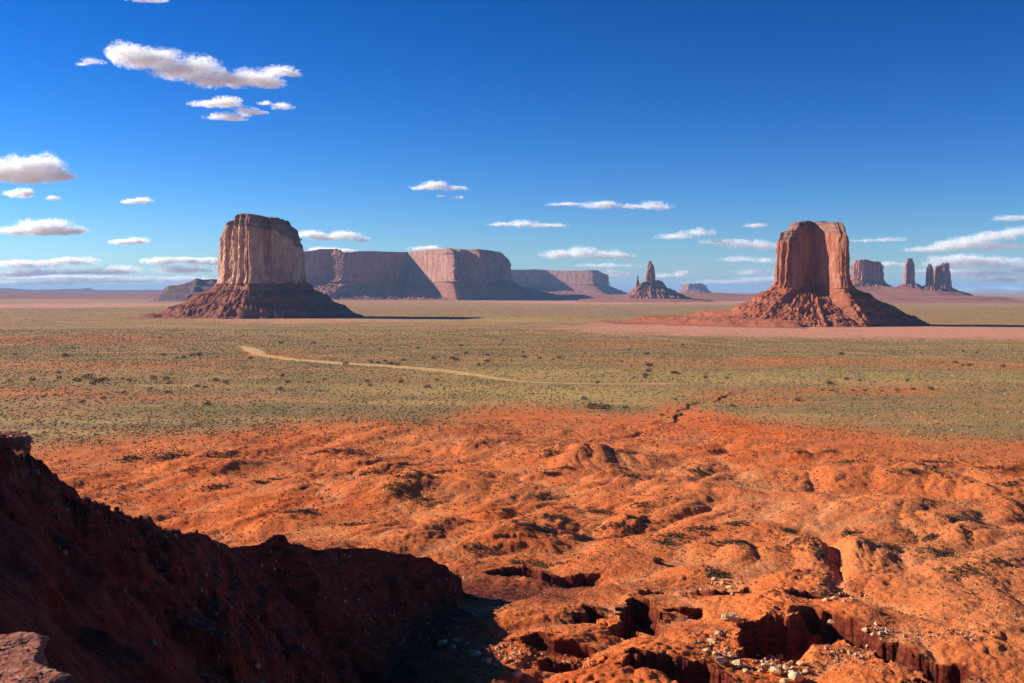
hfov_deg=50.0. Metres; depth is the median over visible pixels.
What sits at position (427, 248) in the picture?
cloud
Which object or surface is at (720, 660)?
boulder
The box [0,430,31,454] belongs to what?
rock outcrop
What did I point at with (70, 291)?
hills
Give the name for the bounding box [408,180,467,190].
cloud
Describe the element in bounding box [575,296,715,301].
hills
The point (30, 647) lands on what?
rock outcrop
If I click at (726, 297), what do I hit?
hills
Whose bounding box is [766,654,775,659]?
boulder
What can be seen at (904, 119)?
sky
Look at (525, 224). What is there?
cloud
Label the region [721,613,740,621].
rock ledge
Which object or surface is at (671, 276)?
cloud
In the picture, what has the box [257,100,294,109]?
cloud
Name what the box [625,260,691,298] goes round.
spire
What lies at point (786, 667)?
boulder
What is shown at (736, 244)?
cloud
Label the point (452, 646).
boulder
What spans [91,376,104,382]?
juniper bush
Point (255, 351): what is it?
path
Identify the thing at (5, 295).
hills
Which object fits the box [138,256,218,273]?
cloud
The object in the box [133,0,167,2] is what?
cloud
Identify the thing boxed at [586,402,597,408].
juniper bush
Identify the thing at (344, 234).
cloud
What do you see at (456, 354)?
scrub
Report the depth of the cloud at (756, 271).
32882.25 m
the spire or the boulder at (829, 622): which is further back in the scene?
the spire
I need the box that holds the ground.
[0,292,1023,682]
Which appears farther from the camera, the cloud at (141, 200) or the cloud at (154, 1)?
the cloud at (141, 200)
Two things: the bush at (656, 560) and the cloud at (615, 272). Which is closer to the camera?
the bush at (656, 560)
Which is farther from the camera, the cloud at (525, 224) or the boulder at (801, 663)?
the cloud at (525, 224)
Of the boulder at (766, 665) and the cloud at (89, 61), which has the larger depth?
the cloud at (89, 61)
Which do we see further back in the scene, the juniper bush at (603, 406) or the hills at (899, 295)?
the hills at (899, 295)
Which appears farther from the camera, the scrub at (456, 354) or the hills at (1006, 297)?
the hills at (1006, 297)
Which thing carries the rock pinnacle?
on the ground
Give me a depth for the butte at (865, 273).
9200.17 m
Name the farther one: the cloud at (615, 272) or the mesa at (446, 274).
the cloud at (615, 272)
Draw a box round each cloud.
[0,151,79,184]
[0,217,88,236]
[0,256,144,276]
[0,274,217,284]
[1,187,35,198]
[44,195,60,200]
[75,58,104,65]
[103,39,301,89]
[106,237,150,245]
[120,197,153,203]
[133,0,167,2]
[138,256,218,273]
[187,95,243,107]
[202,104,268,121]
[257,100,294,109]
[299,229,370,241]
[308,246,357,251]
[407,245,442,250]
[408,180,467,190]
[485,219,568,227]
[538,246,637,259]
[546,200,673,210]
[579,263,640,277]
[653,227,776,249]
[655,270,689,277]
[681,261,1023,292]
[716,256,776,275]
[742,223,766,227]
[851,237,906,242]
[898,226,1023,252]
[921,253,1023,282]
[992,215,1023,221]
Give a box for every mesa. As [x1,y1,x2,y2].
[304,248,554,300]
[510,269,628,294]
[677,283,711,292]
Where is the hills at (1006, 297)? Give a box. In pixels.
[984,296,1023,297]
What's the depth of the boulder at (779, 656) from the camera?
199.35 m
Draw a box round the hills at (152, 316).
[122,310,171,318]
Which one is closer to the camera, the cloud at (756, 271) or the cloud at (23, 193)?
the cloud at (23, 193)
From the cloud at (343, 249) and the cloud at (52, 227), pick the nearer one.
the cloud at (52, 227)
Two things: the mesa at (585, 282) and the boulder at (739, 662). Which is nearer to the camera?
the boulder at (739, 662)
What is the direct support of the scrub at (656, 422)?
on the ground
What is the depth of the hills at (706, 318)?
2622.83 m
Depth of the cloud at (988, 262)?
35780.98 m
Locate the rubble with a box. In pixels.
[4,447,1023,682]
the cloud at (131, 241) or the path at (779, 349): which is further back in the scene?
the cloud at (131, 241)
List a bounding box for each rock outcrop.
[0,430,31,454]
[0,632,49,667]
[0,658,73,682]
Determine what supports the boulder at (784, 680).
on the ground
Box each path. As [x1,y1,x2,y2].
[240,346,695,383]
[576,328,1009,363]
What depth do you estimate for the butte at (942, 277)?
8978.82 m
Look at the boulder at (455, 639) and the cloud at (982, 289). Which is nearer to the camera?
the boulder at (455, 639)
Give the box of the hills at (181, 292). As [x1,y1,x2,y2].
[146,278,217,301]
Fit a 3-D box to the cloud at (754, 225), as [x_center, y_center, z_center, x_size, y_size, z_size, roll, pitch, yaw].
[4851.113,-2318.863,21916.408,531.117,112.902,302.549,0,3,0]
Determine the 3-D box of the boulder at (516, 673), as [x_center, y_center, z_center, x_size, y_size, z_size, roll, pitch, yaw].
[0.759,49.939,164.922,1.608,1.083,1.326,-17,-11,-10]
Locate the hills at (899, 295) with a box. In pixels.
[854,286,1023,303]
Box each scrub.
[0,308,1023,445]
[32,418,1023,681]
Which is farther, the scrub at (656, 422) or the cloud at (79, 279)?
the cloud at (79, 279)
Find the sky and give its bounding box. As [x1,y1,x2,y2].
[0,0,1023,291]
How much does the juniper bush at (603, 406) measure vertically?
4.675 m
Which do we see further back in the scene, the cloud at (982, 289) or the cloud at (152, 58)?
the cloud at (982, 289)
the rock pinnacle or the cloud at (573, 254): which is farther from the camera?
the cloud at (573, 254)
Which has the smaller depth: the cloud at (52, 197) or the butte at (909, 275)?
the butte at (909, 275)
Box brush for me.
[36,426,1023,651]
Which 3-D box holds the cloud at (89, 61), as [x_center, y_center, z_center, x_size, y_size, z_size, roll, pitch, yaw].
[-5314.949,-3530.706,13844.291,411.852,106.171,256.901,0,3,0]
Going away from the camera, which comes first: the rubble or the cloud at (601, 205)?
the rubble
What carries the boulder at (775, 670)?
on the ground
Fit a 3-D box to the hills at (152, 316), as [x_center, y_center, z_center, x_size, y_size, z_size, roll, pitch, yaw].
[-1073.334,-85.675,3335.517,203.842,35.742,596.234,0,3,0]
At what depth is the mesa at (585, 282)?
16143.30 m
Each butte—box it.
[162,213,364,318]
[719,221,931,326]
[850,259,892,286]
[898,258,923,289]
[922,264,945,291]
[933,262,973,295]
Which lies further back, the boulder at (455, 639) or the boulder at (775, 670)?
the boulder at (455, 639)
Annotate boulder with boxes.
[437,639,447,645]
[449,644,455,649]
[452,637,460,641]
[470,649,480,656]
[482,658,491,663]
[512,670,521,676]
[715,657,724,664]
[732,659,742,667]
[761,663,769,667]
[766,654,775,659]
[769,666,781,675]
[776,653,782,658]
[779,678,788,682]
[783,665,789,669]
[788,670,803,681]
[796,661,804,665]
[826,619,832,625]
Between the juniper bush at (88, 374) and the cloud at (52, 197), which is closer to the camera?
the juniper bush at (88, 374)
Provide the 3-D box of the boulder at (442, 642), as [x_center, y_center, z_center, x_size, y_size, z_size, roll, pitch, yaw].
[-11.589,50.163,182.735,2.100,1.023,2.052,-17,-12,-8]
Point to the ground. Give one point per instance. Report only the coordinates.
(72, 606)
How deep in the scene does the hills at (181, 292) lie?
8918.85 m
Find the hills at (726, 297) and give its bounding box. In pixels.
[516,293,754,300]
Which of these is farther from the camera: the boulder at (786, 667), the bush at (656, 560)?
the bush at (656, 560)
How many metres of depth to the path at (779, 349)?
1533.76 m
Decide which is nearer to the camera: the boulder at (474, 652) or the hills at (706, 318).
the boulder at (474, 652)
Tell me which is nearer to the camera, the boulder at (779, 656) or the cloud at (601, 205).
the boulder at (779, 656)
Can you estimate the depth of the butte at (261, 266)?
3321.52 m
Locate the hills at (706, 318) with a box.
[601,310,807,328]
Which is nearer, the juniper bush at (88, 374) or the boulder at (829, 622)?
the boulder at (829, 622)
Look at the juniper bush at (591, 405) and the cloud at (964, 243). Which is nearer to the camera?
the juniper bush at (591, 405)
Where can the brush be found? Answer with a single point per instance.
(671, 534)
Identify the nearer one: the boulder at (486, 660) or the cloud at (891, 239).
the boulder at (486, 660)
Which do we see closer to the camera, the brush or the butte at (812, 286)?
the brush
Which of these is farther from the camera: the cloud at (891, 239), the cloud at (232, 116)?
the cloud at (891, 239)
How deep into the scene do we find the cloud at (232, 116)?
14849.25 m
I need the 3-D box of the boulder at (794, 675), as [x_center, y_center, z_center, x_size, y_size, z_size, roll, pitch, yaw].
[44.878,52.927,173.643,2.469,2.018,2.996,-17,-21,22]
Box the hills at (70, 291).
[0,288,162,294]
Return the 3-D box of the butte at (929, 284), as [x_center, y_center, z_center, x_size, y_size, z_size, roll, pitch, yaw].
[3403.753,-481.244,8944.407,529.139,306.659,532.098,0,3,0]
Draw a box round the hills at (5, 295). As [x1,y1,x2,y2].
[0,292,160,298]
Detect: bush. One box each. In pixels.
[81,373,94,378]
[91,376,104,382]
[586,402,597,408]
[596,403,607,408]
[652,556,663,563]
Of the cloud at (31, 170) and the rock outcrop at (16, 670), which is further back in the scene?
the cloud at (31, 170)

